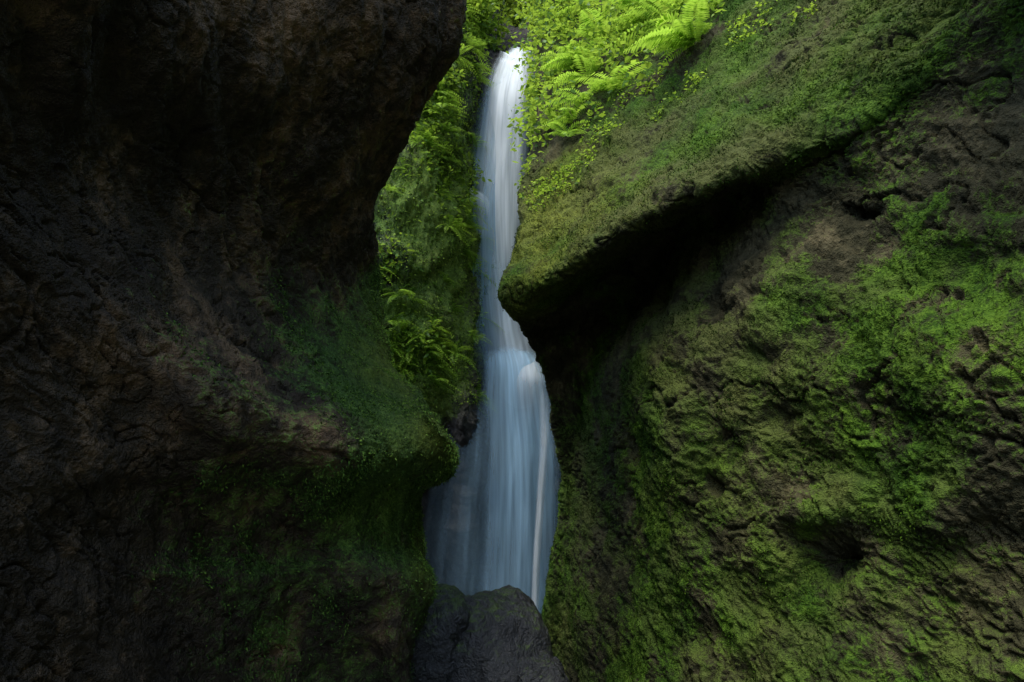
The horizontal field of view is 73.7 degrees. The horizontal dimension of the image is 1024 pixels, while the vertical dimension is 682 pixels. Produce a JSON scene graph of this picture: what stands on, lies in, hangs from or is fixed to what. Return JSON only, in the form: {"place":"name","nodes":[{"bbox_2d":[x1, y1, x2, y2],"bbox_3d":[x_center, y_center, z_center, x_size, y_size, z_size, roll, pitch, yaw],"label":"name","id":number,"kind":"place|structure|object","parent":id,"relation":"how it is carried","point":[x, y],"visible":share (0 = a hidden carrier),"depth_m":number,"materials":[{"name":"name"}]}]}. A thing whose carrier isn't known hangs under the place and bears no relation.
{"place":"outdoors","nodes":[
{"label":"outdoors","id":0,"kind":"place"},
{"bbox_2d":[0,0,466,681],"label":"dark rock cliff","id":1,"kind":"structure","parent":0,"point":[168,148],"depth_m":4.00,"materials":[{"name":"brown stone"}]},
{"bbox_2d":[131,178,460,681],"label":"moss","id":2,"kind":"object","parent":1,"relation":"on","point":[338,491],"visible":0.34,"depth_m":5.06,"materials":[{"name":"green plant"}]},
{"bbox_2d":[374,2,561,597],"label":"fern covered cliff","id":3,"kind":"structure","parent":0,"point":[462,538],"depth_m":15.69,"materials":[{"name":"green plant"}]},
{"bbox_2d":[374,22,487,407],"bbox_3d":[-1.445,-7.362,19.956,2.570,19.965,10.109,-5,-18,16],"label":"moss","id":4,"kind":"object","parent":3,"relation":"attached to","point":[463,254],"visible":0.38,"depth_m":15.27,"materials":[{"name":"green plant"}]},
{"bbox_2d":[373,5,493,398],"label":"leafy undergrowth","id":5,"kind":"object","parent":3,"relation":"on","point":[446,181],"visible":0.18,"depth_m":15.04,"materials":[{"name":"green plant"}]},
{"bbox_2d":[379,1,502,419],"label":"fern bank","id":6,"kind":"structure","parent":3,"relation":"attached to","point":[430,137],"depth_m":15.32,"materials":[{"name":"green plant"}]},
{"bbox_2d":[467,0,516,50],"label":"shrub","id":7,"kind":"object","parent":3,"relation":"on","point":[484,7],"visible":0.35,"depth_m":19.03,"materials":[{"name":"green plant"}]},
{"bbox_2d":[496,0,519,13],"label":"shrub","id":8,"kind":"object","parent":3,"relation":"on","point":[508,3],"visible":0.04,"depth_m":29.28,"materials":[{"name":"green plant"}]},
{"bbox_2d":[469,47,552,613],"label":"waterfall","id":9,"kind":"structure","parent":3,"relation":"attached to","point":[524,501],"depth_m":15.72,"materials":[{"name":"liquid"}]},
{"bbox_2d":[497,0,530,27],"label":"shrub","id":10,"kind":"object","parent":3,"relation":"on","point":[514,22],"visible":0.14,"depth_m":25.65,"materials":[{"name":"green plant"}]},
{"bbox_2d":[516,0,541,41],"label":"shrub","id":11,"kind":"object","parent":3,"relation":"on","point":[522,16],"visible":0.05,"depth_m":19.08,"materials":[{"name":"green plant"}]},
{"bbox_2d":[497,0,1023,681],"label":"mossy rock cliff","id":12,"kind":"structure","parent":0,"point":[945,148],"depth_m":5.21,"materials":[{"name":"green plant"}]},
{"bbox_2d":[506,0,726,168],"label":"leafy undergrowth","id":13,"kind":"object","parent":12,"relation":"on","point":[564,27],"visible":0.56,"depth_m":9.82,"materials":[{"name":"green plant"}]},
{"bbox_2d":[540,0,709,70],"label":"fern bank","id":14,"kind":"structure","parent":12,"relation":"on","point":[701,9],"depth_m":8.41,"materials":[{"name":"green plant"}]},
{"bbox_2d":[529,0,722,139],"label":"fern bank","id":15,"kind":"structure","parent":12,"relation":"attached to","point":[596,85],"depth_m":8.96,"materials":[{"name":"green plant"}]},
{"bbox_2d":[514,0,817,210],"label":"creeping leaves","id":16,"kind":"object","parent":12,"relation":"on","point":[522,196],"visible":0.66,"depth_m":8.27,"materials":[{"name":"green plant"}]},
{"bbox_2d":[494,0,1023,681],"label":"moss","id":17,"kind":"object","parent":12,"relation":"attached to","point":[584,284],"visible":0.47,"depth_m":5.96,"materials":[{"name":"green plant"}]},
{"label":"canyon floor","id":18,"kind":"structure","parent":0,"visible":0},
{"bbox_2d":[410,583,471,681],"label":"wet boulder","id":19,"kind":"object","parent":18,"relation":"on","point":[444,627],"visible":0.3,"depth_m":6.04,"materials":[{"name":"grey stone"}]},
{"bbox_2d":[450,585,553,681],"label":"wet boulder","id":20,"kind":"object","parent":18,"relation":"on","point":[505,631],"visible":0.66,"depth_m":6.17,"materials":[{"name":"grey stone"}]},
{"label":"stream","id":21,"kind":"structure","parent":0,"visible":0},
{"bbox_2d":[517,650,569,681],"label":"wet boulder","id":22,"kind":"object","parent":21,"relation":"in","point":[539,666],"visible":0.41,"depth_m":6.00,"materials":[{"name":"grey stone"}]}
]}

